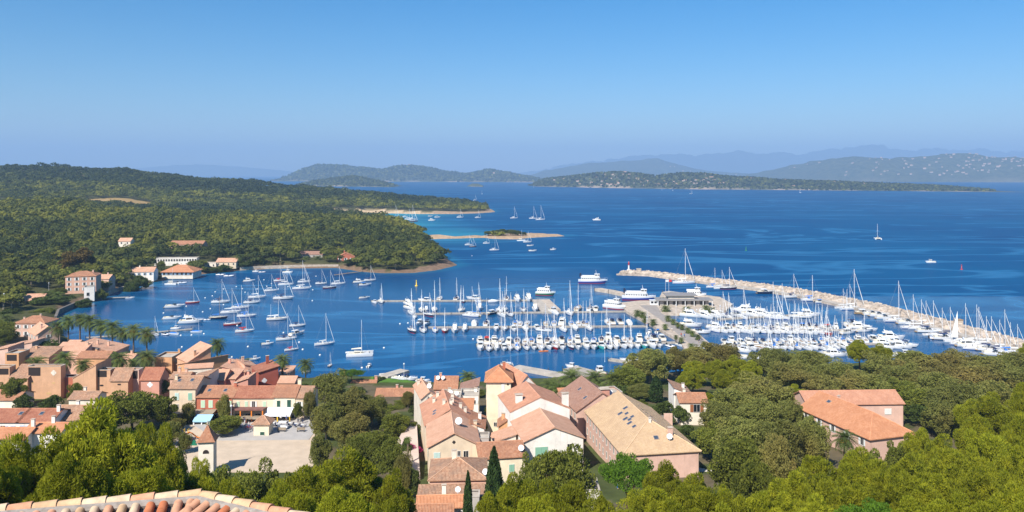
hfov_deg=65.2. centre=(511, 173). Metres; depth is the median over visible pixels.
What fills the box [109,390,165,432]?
holm oak tree
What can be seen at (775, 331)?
sailing boat
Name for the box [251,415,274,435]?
kiosk
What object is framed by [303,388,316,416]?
eucalyptus tree
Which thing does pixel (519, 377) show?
house
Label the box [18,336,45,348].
house
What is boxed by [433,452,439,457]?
window
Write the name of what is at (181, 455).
holm oak tree
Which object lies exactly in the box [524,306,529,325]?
sailing boat
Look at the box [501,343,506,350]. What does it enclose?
motor boat
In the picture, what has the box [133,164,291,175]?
western mountains
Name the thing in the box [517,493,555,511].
pine tree
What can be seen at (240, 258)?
palm tree
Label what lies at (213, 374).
house
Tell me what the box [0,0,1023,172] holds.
sky
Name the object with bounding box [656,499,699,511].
pine tree
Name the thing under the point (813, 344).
motor boat
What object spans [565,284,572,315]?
sailing boat
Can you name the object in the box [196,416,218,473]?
stone turret
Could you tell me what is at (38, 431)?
house
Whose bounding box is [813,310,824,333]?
sailing boat
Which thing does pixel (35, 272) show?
pine tree
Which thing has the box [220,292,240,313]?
sailing boat
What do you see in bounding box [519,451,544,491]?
holm oak tree
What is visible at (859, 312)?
motor boat
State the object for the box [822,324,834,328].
motor boat
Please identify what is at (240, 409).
canopy
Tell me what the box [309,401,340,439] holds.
eucalyptus tree
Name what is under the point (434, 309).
sailing boat
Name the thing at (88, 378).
house
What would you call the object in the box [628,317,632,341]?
sailing boat
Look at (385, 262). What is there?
pine tree
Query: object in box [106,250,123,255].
pine tree
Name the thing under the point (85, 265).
pine tree
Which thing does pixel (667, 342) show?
pontoon
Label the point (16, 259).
pine tree
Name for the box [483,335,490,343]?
motor boat
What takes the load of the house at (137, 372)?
on the ground at (612, 493)
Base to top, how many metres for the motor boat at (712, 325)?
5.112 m
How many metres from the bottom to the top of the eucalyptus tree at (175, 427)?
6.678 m
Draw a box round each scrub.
[271,163,541,181]
[295,175,397,186]
[528,170,995,191]
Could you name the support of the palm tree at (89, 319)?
on the ground at (612, 493)
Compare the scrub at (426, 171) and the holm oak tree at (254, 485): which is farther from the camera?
the scrub at (426, 171)
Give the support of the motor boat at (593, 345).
on the sea
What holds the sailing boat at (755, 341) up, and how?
on the sea
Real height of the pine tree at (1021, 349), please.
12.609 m
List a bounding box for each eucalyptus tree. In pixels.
[164,421,181,442]
[168,418,186,429]
[177,432,192,451]
[181,400,195,423]
[215,393,230,415]
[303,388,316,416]
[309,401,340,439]
[309,429,332,465]
[312,368,347,402]
[327,412,372,448]
[333,385,372,417]
[362,394,387,424]
[393,447,412,489]
[401,391,413,405]
[622,348,674,382]
[626,383,649,399]
[666,346,687,374]
[683,346,715,365]
[692,341,742,361]
[697,398,741,429]
[711,381,756,408]
[711,415,763,456]
[733,398,784,431]
[737,370,794,404]
[743,347,793,373]
[751,419,804,466]
[751,432,796,484]
[766,358,810,386]
[776,400,803,425]
[787,350,832,379]
[796,415,831,461]
[801,370,847,389]
[807,357,855,378]
[840,369,892,389]
[861,349,906,381]
[879,362,925,383]
[893,350,944,370]
[908,360,964,381]
[911,371,959,400]
[919,396,959,434]
[927,377,975,408]
[930,348,978,369]
[946,365,996,385]
[954,379,1013,406]
[960,351,1010,371]
[980,359,1023,389]
[996,351,1023,371]
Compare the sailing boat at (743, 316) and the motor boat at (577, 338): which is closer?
the motor boat at (577, 338)
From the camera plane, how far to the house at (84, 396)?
215.22 m
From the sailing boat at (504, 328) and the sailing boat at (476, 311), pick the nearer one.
the sailing boat at (504, 328)
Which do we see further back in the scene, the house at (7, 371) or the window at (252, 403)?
the house at (7, 371)
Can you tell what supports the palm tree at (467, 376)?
on the ground at (612, 493)
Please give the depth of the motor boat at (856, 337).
342.79 m
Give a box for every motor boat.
[162,315,180,319]
[163,303,184,307]
[178,314,203,323]
[243,278,254,281]
[249,356,260,360]
[261,340,273,345]
[288,329,303,336]
[352,278,364,282]
[358,282,370,285]
[391,375,405,378]
[398,374,417,380]
[403,301,414,309]
[416,319,422,325]
[418,297,431,300]
[451,324,457,332]
[462,323,467,331]
[467,295,480,299]
[471,319,477,325]
[477,303,482,310]
[477,336,483,342]
[477,341,483,350]
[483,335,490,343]
[485,309,498,314]
[488,299,499,302]
[491,335,497,343]
[493,323,498,330]
[493,342,499,350]
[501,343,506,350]
[505,337,512,343]
[511,325,516,331]
[513,293,520,301]
[525,292,531,301]
[531,344,536,349]
[532,302,537,311]
[536,335,542,342]
[544,343,552,349]
[548,307,556,313]
[558,317,565,325]
[558,335,564,342]
[558,342,565,349]
[565,362,577,367]
[572,324,578,330]
[574,332,580,342]
[575,343,581,349]
[582,340,589,349]
[589,340,597,349]
[596,342,605,349]
[596,365,606,373]
[605,332,611,341]
[610,318,615,324]
[611,338,619,349]
[616,318,623,324]
[618,341,627,348]
[634,341,640,348]
[636,333,642,341]
[640,341,648,348]
[646,339,656,347]
[650,333,658,341]
[656,342,662,347]
[658,334,665,340]
[679,308,701,317]
[680,318,701,326]
[691,327,710,333]
[699,308,713,318]
[706,320,725,327]
[709,308,721,317]
[718,327,734,332]
[728,336,736,343]
[729,303,750,312]
[729,310,741,316]
[732,324,747,332]
[737,338,744,343]
[737,345,751,352]
[741,304,762,316]
[744,337,751,343]
[745,325,760,332]
[747,342,756,350]
[755,288,772,293]
[755,306,772,314]
[758,337,767,343]
[776,344,786,349]
[781,322,788,328]
[781,326,791,333]
[787,335,795,342]
[800,308,819,316]
[805,327,818,334]
[805,342,818,349]
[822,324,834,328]
[822,347,846,356]
[837,340,847,349]
[839,328,855,334]
[844,319,861,324]
[849,320,871,328]
[853,335,861,339]
[854,309,873,313]
[856,327,872,331]
[860,325,877,330]
[867,334,878,341]
[868,311,889,316]
[872,336,894,343]
[873,314,891,318]
[877,329,904,339]
[880,342,893,349]
[883,343,903,348]
[887,336,908,342]
[889,338,912,348]
[895,319,918,324]
[902,340,918,346]
[915,325,940,332]
[932,332,957,339]
[955,337,980,346]
[975,343,1003,350]
[980,349,1009,355]
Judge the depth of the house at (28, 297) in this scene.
434.59 m
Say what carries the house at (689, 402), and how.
on the ground at (612, 493)
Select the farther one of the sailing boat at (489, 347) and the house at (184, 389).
the sailing boat at (489, 347)
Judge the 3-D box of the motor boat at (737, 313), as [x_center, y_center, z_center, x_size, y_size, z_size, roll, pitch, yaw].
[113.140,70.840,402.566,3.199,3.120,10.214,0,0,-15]
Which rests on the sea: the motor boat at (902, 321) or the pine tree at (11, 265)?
the motor boat at (902, 321)
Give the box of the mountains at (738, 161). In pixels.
[519,144,1023,174]
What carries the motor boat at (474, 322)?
on the sea
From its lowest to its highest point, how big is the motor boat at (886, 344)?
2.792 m
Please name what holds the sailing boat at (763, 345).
on the sea
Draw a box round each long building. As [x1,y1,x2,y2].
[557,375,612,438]
[584,391,701,478]
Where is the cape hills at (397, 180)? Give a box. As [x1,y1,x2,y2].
[280,166,535,181]
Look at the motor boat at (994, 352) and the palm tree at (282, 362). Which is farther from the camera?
the motor boat at (994, 352)
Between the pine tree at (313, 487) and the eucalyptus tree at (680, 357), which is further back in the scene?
the eucalyptus tree at (680, 357)
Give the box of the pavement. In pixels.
[192,418,312,440]
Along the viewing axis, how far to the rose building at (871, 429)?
182.84 m
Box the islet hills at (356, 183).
[313,177,399,186]
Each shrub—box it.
[0,308,23,314]
[12,394,34,407]
[28,296,55,304]
[37,394,64,407]
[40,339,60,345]
[49,296,70,303]
[74,298,92,307]
[123,281,138,291]
[132,275,152,288]
[207,268,219,271]
[218,265,232,271]
[238,260,252,266]
[252,259,264,263]
[341,259,358,263]
[373,376,385,379]
[401,438,411,451]
[408,405,413,413]
[408,467,420,494]
[507,229,515,234]
[617,385,631,395]
[651,401,673,414]
[671,405,690,424]
[677,424,695,439]
[903,404,927,424]
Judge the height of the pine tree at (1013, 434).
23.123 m
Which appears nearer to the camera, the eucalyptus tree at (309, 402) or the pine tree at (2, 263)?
the eucalyptus tree at (309, 402)
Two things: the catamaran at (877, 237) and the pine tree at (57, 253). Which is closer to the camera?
the pine tree at (57, 253)
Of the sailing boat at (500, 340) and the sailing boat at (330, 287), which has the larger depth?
the sailing boat at (330, 287)
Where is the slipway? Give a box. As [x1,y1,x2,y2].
[379,369,408,377]
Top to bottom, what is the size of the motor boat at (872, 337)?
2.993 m
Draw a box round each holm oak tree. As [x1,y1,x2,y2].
[0,320,15,327]
[0,325,19,345]
[0,377,27,397]
[0,439,29,455]
[29,307,55,312]
[50,287,67,293]
[66,383,82,400]
[95,289,108,299]
[98,394,124,425]
[101,280,112,288]
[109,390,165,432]
[115,277,125,284]
[149,395,178,424]
[152,430,173,443]
[156,261,165,267]
[161,379,169,393]
[166,446,186,476]
[206,415,241,433]
[211,463,244,491]
[230,456,277,501]
[271,469,290,491]
[292,403,303,416]
[303,460,319,477]
[345,433,376,463]
[361,424,393,462]
[371,436,403,474]
[381,410,409,437]
[385,404,404,410]
[398,402,413,406]
[407,421,420,433]
[480,389,485,396]
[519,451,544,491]
[526,443,596,497]
[606,364,645,385]
[637,399,649,406]
[690,420,719,454]
[707,435,774,495]
[730,454,777,510]
[848,447,881,463]
[884,377,920,399]
[884,440,915,469]
[897,388,934,406]
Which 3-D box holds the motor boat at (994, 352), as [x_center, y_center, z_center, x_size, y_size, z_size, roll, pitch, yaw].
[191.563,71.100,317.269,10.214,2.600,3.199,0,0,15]
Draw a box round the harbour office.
[654,293,712,305]
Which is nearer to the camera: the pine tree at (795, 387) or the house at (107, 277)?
the pine tree at (795, 387)
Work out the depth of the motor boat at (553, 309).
411.56 m
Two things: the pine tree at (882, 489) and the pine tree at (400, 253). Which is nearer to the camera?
the pine tree at (882, 489)
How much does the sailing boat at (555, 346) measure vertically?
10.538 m
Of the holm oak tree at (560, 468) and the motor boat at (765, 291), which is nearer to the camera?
the holm oak tree at (560, 468)
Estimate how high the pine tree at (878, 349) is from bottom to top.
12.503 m
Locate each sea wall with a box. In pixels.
[54,291,107,317]
[108,286,123,294]
[240,264,338,269]
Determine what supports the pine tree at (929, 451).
on the ground at (612, 493)
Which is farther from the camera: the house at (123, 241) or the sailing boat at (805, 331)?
the house at (123, 241)
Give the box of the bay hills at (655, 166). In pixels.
[532,158,747,177]
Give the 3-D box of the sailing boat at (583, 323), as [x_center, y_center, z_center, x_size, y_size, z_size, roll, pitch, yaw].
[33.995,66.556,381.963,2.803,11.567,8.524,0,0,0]
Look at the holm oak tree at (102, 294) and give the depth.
453.66 m
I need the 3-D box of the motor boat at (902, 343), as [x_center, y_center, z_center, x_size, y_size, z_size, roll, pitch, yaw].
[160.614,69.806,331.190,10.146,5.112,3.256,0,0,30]
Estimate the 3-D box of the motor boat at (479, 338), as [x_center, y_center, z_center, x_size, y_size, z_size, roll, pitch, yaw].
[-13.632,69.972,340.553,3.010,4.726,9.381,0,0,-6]
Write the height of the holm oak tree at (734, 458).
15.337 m
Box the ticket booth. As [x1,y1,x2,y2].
[649,299,657,304]
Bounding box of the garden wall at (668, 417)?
[661,413,672,425]
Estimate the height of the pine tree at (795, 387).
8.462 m
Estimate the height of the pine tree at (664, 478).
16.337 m
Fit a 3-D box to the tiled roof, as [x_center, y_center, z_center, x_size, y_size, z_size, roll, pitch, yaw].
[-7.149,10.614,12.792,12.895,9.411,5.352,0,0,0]
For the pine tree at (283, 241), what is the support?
on the ground at (612, 493)
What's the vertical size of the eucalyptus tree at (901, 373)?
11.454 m
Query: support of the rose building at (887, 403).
on the ground at (612, 493)
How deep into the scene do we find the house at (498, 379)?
197.00 m
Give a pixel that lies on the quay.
(631, 307)
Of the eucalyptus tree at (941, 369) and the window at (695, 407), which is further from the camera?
the eucalyptus tree at (941, 369)
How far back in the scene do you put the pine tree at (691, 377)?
238.25 m
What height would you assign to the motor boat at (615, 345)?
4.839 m
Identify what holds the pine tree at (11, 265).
on the ground at (612, 493)
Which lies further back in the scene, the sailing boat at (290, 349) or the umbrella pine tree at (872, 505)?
the sailing boat at (290, 349)
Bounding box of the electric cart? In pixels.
[277,421,288,427]
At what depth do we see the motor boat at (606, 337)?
344.38 m
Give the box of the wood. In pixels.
[0,162,507,284]
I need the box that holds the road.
[640,305,703,346]
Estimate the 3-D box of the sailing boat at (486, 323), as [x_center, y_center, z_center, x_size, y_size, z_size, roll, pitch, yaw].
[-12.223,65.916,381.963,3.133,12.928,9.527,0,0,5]
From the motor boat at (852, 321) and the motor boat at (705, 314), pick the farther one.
the motor boat at (705, 314)
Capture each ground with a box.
[0,169,995,511]
[172,425,314,472]
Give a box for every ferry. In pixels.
[535,283,554,295]
[578,273,606,283]
[602,296,625,309]
[622,286,655,300]
[686,286,705,295]
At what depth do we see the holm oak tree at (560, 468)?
126.78 m
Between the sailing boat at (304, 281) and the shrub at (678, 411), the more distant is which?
the sailing boat at (304, 281)
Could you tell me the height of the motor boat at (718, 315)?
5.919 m
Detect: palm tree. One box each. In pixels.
[0,313,15,321]
[24,355,50,363]
[42,290,55,297]
[46,320,69,342]
[50,292,64,297]
[52,351,78,370]
[57,314,76,340]
[71,313,86,339]
[72,358,93,373]
[78,314,100,338]
[89,318,111,338]
[102,320,124,340]
[107,351,131,366]
[112,326,128,342]
[116,263,122,269]
[122,261,133,267]
[122,323,143,352]
[125,358,139,366]
[134,349,158,368]
[135,326,158,350]
[209,338,227,354]
[234,254,244,261]
[272,353,292,375]
[295,358,314,377]
[404,437,410,460]
[459,370,476,382]
[537,377,561,390]
[548,381,569,393]
[557,367,585,384]
[582,369,606,384]
[598,373,622,386]
[633,309,640,317]
[639,311,647,317]
[649,319,657,326]
[661,305,670,311]
[665,315,671,321]
[669,318,675,324]
[677,337,683,343]
[694,334,702,340]
[830,429,858,457]
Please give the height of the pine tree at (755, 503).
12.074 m
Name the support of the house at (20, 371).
on the ground at (612, 493)
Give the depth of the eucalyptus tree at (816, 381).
229.96 m
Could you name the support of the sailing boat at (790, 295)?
on the sea
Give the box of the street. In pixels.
[398,425,419,473]
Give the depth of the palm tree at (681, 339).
332.92 m
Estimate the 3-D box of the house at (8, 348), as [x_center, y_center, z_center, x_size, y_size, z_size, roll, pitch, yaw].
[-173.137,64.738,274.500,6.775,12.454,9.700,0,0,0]
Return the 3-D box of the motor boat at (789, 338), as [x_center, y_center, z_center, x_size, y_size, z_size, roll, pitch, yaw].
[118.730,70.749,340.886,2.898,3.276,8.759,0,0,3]
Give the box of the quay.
[621,292,732,348]
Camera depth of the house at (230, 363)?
240.97 m
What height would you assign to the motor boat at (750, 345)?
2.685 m
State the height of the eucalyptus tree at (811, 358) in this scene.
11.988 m
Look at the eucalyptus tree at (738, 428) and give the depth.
168.34 m
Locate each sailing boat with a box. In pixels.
[185,291,199,303]
[208,296,227,318]
[211,281,229,302]
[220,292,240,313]
[223,307,241,325]
[231,285,248,308]
[235,312,254,332]
[237,294,255,316]
[243,286,259,303]
[248,279,265,298]
[264,276,277,291]
[266,297,287,320]
[273,273,293,299]
[276,316,296,340]
[278,270,293,285]
[284,332,297,350]
[289,305,305,326]
[292,261,310,289]
[297,271,309,282]
[314,316,333,345]
[315,271,326,283]
[323,270,336,288]
[331,267,344,284]
[364,270,375,280]
[378,284,383,302]
[407,305,415,333]
[408,289,413,314]
[419,304,426,332]
[424,298,433,316]
[431,281,436,311]
[432,314,437,332]
[441,316,447,332]
[453,278,458,299]
[458,288,464,311]
[462,288,478,316]
[471,297,480,316]
[483,298,488,325]
[486,321,492,351]
[497,291,505,316]
[497,319,503,343]
[502,309,507,330]
[504,276,508,299]
[506,301,513,316]
[507,323,513,350]
[513,315,520,343]
[514,322,520,350]
[522,316,528,342]
[523,328,529,350]
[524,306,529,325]
[528,317,534,342]
[536,311,551,331]
[536,325,544,350]
[544,315,550,342]
[551,312,558,342]
[551,327,558,349]
[559,302,566,332]
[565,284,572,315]
[567,324,573,349]
[574,285,581,310]
[580,303,585,325]
[582,324,587,341]
[586,289,593,310]
[586,303,592,330]
[598,318,604,341]
[604,301,610,324]
[604,318,612,349]
[621,319,627,341]
[627,325,633,348]
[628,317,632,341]
[644,314,649,340]
[672,250,694,283]
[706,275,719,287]
[708,305,719,332]
[716,309,727,332]
[719,267,736,289]
[723,293,731,317]
[730,306,739,332]
[731,306,735,327]
[739,289,747,319]
[743,308,752,333]
[750,314,758,343]
[754,303,766,333]
[756,308,762,327]
[758,307,772,333]
[761,323,772,349]
[763,284,781,319]
[767,307,780,333]
[770,324,779,348]
[773,321,781,343]
[775,307,785,333]
[778,290,789,319]
[780,322,788,342]
[783,278,800,297]
[785,326,793,349]
[789,313,798,333]
[790,292,811,317]
[792,303,799,328]
[792,304,803,333]
[792,327,801,349]
[794,313,804,342]
[799,308,811,334]
[799,327,812,350]
[801,275,816,300]
[809,319,817,342]
[813,305,819,328]
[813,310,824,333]
[816,327,826,349]
[818,321,824,342]
[819,314,832,334]
[821,329,834,356]
[822,307,834,342]
[822,321,831,348]
[830,325,840,349]
[831,318,840,342]
[834,290,847,308]
[839,273,863,309]
[839,318,846,341]
[843,293,851,327]
[846,321,852,341]
[861,309,868,342]
[883,281,909,321]
[900,296,920,328]
[908,299,930,329]
[926,300,941,325]
[928,311,951,335]
[936,308,959,335]
[943,311,960,342]
[949,303,977,344]
[961,310,989,349]
[964,308,988,342]
[973,316,996,346]
[978,316,999,342]
[983,320,1009,350]
[994,310,1015,346]
[998,322,1015,351]
[1009,324,1023,351]
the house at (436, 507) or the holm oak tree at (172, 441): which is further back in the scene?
the holm oak tree at (172, 441)
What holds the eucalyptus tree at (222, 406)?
on the pavement
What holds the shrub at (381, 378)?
on the ground at (612, 493)
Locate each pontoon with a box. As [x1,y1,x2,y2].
[371,298,531,301]
[415,310,625,314]
[428,323,647,327]
[476,341,677,346]
[717,313,797,319]
[718,327,854,330]
[720,341,875,345]
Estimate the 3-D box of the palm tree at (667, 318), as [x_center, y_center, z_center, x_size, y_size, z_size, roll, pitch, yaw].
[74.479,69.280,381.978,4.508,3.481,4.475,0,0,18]
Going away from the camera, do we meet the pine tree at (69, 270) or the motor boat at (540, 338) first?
the motor boat at (540, 338)
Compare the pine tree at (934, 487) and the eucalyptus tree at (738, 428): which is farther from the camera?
the eucalyptus tree at (738, 428)
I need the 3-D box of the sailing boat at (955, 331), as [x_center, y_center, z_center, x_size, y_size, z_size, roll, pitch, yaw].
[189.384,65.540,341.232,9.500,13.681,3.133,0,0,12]
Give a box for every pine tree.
[0,261,15,264]
[0,269,14,275]
[0,273,20,280]
[0,281,18,286]
[0,285,16,302]
[0,293,26,307]
[0,425,73,501]
[0,449,23,503]
[1,263,17,268]
[4,257,21,269]
[6,278,20,283]
[7,234,25,238]
[9,284,28,304]
[10,253,29,257]
[15,265,37,269]
[16,269,33,282]
[20,270,42,276]
[22,274,39,286]
[22,449,114,501]
[31,252,45,256]
[32,261,49,268]
[41,246,60,250]
[46,395,157,492]
[50,250,68,258]
[52,271,71,287]
[56,267,74,274]
[66,239,83,244]
[74,268,95,272]
[80,262,98,268]
[86,265,103,271]
[93,236,110,241]
[95,464,174,496]
[100,259,114,263]
[102,269,119,273]
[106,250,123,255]
[122,261,136,272]
[129,256,144,262]
[133,421,184,491]
[140,246,155,252]
[142,253,157,256]
[143,255,155,265]
[144,230,162,239]
[156,478,176,490]
[165,242,178,246]
[171,248,187,256]
[172,459,200,490]
[189,455,218,490]
[192,260,207,266]
[197,476,229,494]
[225,477,250,498]
[230,234,246,245]
[260,478,290,502]
[265,488,316,511]
[272,243,289,255]
[273,246,289,260]
[277,238,291,253]
[286,458,352,508]
[307,445,416,511]
[308,244,321,250]
[314,485,376,511]
[324,246,337,250]
[332,241,343,246]
[339,369,365,380]
[370,493,400,511]
[372,467,417,511]
[379,260,390,268]
[387,259,403,269]
[392,250,408,265]
[474,486,516,511]
[495,471,541,510]
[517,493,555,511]
[532,477,589,511]
[578,489,614,511]
[598,451,653,508]
[610,508,633,511]
[615,485,671,511]
[642,459,683,499]
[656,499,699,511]
[666,484,721,511]
[672,471,711,500]
[675,367,706,391]
[681,360,704,373]
[699,359,729,388]
[706,392,713,403]
[709,501,730,511]
[710,369,737,388]
[718,483,747,511]
[723,354,746,376]
[732,371,759,385]
[740,360,762,376]
[745,490,797,511]
[761,470,811,511]
[779,383,803,399]
[795,492,837,511]
[796,454,854,497]
[800,477,869,511]
[834,445,894,496]
[834,497,891,511]
[846,339,873,372]
[857,470,916,509]
[867,343,893,360]
[887,451,931,494]
[890,494,952,511]
[897,427,931,467]
[909,473,962,509]
[915,433,965,471]
[924,446,986,490]
[944,491,1005,511]
[952,398,978,426]
[952,413,994,460]
[954,465,1004,508]
[960,427,1016,481]
[963,391,1014,435]
[987,444,1023,492]
[989,481,1023,511]
[1000,412,1023,454]
[1003,382,1023,421]
[1004,492,1023,511]
[1016,343,1023,352]
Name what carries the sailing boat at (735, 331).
on the sea
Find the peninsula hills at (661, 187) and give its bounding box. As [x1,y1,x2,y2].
[533,172,1012,191]
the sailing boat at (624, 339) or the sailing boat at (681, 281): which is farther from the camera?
the sailing boat at (681, 281)
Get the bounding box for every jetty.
[85,326,191,339]
[512,364,577,376]
[562,366,607,375]
[594,287,624,295]
[608,358,624,362]
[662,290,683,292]
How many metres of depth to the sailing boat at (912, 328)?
370.00 m
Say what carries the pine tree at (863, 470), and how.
on the ground at (612, 493)
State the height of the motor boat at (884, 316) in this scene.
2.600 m
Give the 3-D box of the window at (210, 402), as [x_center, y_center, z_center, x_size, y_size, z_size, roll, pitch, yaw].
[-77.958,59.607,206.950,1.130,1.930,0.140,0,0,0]
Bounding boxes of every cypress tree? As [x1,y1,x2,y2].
[462,470,472,511]
[484,446,503,499]
[648,375,663,402]
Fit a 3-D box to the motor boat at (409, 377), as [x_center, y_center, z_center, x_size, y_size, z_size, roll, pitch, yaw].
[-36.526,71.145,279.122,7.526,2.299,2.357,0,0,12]
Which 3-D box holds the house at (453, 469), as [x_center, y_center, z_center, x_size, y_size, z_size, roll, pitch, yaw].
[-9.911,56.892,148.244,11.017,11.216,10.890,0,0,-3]
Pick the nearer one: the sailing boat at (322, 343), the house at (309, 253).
the sailing boat at (322, 343)
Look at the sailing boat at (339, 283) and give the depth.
519.34 m
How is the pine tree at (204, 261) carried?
on the ground at (612, 493)
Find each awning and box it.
[193,414,213,424]
[265,407,293,421]
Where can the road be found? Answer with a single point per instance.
(654, 310)
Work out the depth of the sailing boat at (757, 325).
374.75 m
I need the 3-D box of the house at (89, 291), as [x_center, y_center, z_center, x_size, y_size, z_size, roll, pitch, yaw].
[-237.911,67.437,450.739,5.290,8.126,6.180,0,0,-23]
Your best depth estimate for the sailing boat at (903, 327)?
371.97 m
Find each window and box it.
[201,400,204,407]
[208,400,212,407]
[250,401,256,406]
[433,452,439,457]
[463,450,468,456]
[501,384,504,392]
[509,464,514,471]
[535,446,547,455]
[690,404,702,411]
[829,424,835,432]
[858,437,864,445]
[884,408,891,414]
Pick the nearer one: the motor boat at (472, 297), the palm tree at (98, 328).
the palm tree at (98, 328)
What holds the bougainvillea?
on the ground at (612, 493)
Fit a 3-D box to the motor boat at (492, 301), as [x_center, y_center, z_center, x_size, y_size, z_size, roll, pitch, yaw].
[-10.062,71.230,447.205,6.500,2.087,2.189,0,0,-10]
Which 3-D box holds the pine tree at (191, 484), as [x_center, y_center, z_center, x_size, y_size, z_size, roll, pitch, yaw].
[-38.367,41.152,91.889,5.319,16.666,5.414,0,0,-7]
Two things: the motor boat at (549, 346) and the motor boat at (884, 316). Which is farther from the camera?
the motor boat at (884, 316)
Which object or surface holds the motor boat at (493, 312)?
on the sea
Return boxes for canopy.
[173,409,216,421]
[229,407,265,421]
[236,416,259,420]
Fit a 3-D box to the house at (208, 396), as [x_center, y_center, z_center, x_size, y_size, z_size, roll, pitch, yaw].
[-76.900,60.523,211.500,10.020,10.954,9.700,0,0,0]
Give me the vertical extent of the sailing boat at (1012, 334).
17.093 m
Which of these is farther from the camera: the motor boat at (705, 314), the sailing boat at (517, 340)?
the motor boat at (705, 314)
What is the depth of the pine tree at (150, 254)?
599.00 m
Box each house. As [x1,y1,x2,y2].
[0,341,25,363]
[0,364,15,386]
[0,389,34,407]
[0,408,31,426]
[0,418,37,451]
[5,349,29,368]
[8,364,31,389]
[15,314,58,336]
[16,404,70,426]
[17,293,46,301]
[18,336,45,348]
[26,345,63,363]
[27,321,59,342]
[27,415,72,453]
[28,364,65,398]
[59,342,92,373]
[61,400,105,421]
[65,270,101,293]
[65,374,78,397]
[67,387,107,404]
[68,340,83,341]
[72,357,111,390]
[75,349,116,373]
[84,285,94,300]
[84,337,129,352]
[98,367,114,395]
[101,272,115,290]
[109,367,134,397]
[118,238,134,246]
[118,350,140,366]
[130,265,158,281]
[133,367,143,392]
[139,367,170,397]
[154,257,199,265]
[155,349,181,381]
[161,263,202,278]
[168,367,197,383]
[168,374,210,418]
[171,241,207,247]
[176,341,211,370]
[176,354,229,370]
[184,362,213,373]
[195,382,237,418]
[196,367,220,384]
[202,262,216,266]
[216,258,239,268]
[217,369,233,384]
[220,358,247,374]
[226,368,244,384]
[231,385,275,417]
[233,370,257,384]
[236,356,255,372]
[250,355,279,384]
[271,379,301,418]
[277,376,300,383]
[278,365,295,379]
[294,386,319,418]
[300,251,324,257]
[337,250,354,261]
[351,375,377,382]
[374,384,413,396]
[412,378,435,427]
[414,503,453,511]
[416,483,463,511]
[417,483,485,499]
[419,389,470,460]
[426,410,479,483]
[427,449,487,483]
[433,372,459,392]
[442,387,461,397]
[459,377,480,388]
[459,387,479,412]
[461,398,474,410]
[469,411,486,431]
[472,489,479,511]
[476,439,525,486]
[478,432,489,441]
[484,361,513,432]
[489,426,517,440]
[497,381,569,426]
[497,412,507,429]
[501,362,535,387]
[510,407,585,474]
[584,477,599,506]
[604,386,622,393]
[667,379,690,419]
[673,388,707,424]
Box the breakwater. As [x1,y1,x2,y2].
[616,270,1023,349]
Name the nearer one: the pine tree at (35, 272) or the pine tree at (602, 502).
the pine tree at (602, 502)
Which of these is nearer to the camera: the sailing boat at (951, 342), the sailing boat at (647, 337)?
the sailing boat at (951, 342)
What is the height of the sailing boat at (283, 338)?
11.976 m
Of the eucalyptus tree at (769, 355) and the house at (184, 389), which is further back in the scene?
the eucalyptus tree at (769, 355)
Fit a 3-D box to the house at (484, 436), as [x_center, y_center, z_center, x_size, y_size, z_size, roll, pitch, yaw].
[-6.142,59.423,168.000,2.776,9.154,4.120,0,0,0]
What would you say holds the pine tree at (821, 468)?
on the ground at (612, 493)
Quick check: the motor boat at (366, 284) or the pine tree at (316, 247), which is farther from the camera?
the pine tree at (316, 247)
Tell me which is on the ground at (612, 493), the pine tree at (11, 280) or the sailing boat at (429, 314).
the pine tree at (11, 280)
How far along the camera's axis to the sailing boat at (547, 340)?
341.23 m
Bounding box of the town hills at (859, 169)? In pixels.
[742,153,1023,181]
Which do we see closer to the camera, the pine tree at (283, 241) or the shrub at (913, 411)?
the shrub at (913, 411)
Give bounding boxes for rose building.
[791,389,904,425]
[801,391,913,459]
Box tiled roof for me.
[0,488,306,511]
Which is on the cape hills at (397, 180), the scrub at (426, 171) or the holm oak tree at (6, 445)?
the scrub at (426, 171)
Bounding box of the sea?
[58,176,1023,381]
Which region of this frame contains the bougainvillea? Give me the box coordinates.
[410,443,422,452]
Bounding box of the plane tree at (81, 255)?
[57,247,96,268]
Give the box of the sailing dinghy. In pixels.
[190,318,201,332]
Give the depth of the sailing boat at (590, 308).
421.69 m
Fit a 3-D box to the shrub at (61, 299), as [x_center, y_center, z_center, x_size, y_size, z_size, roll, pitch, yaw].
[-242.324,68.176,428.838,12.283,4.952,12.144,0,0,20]
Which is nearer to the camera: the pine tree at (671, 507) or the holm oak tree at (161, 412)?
the pine tree at (671, 507)
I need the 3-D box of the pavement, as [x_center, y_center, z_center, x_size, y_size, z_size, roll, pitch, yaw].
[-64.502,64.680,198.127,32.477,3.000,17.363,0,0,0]
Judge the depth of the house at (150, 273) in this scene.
529.99 m
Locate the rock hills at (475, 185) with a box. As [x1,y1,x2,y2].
[468,183,482,186]
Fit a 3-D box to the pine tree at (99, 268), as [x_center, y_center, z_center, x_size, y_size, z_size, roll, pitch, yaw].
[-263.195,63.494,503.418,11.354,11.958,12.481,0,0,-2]
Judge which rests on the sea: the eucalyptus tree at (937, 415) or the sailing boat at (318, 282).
the sailing boat at (318, 282)
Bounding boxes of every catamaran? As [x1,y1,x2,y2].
[164,275,178,284]
[346,320,372,356]
[874,224,881,239]
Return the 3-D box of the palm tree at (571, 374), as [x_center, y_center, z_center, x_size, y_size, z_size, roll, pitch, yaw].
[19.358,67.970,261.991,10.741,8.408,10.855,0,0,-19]
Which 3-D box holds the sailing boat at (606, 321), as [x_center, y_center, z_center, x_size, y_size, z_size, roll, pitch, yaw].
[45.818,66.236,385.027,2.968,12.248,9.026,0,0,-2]

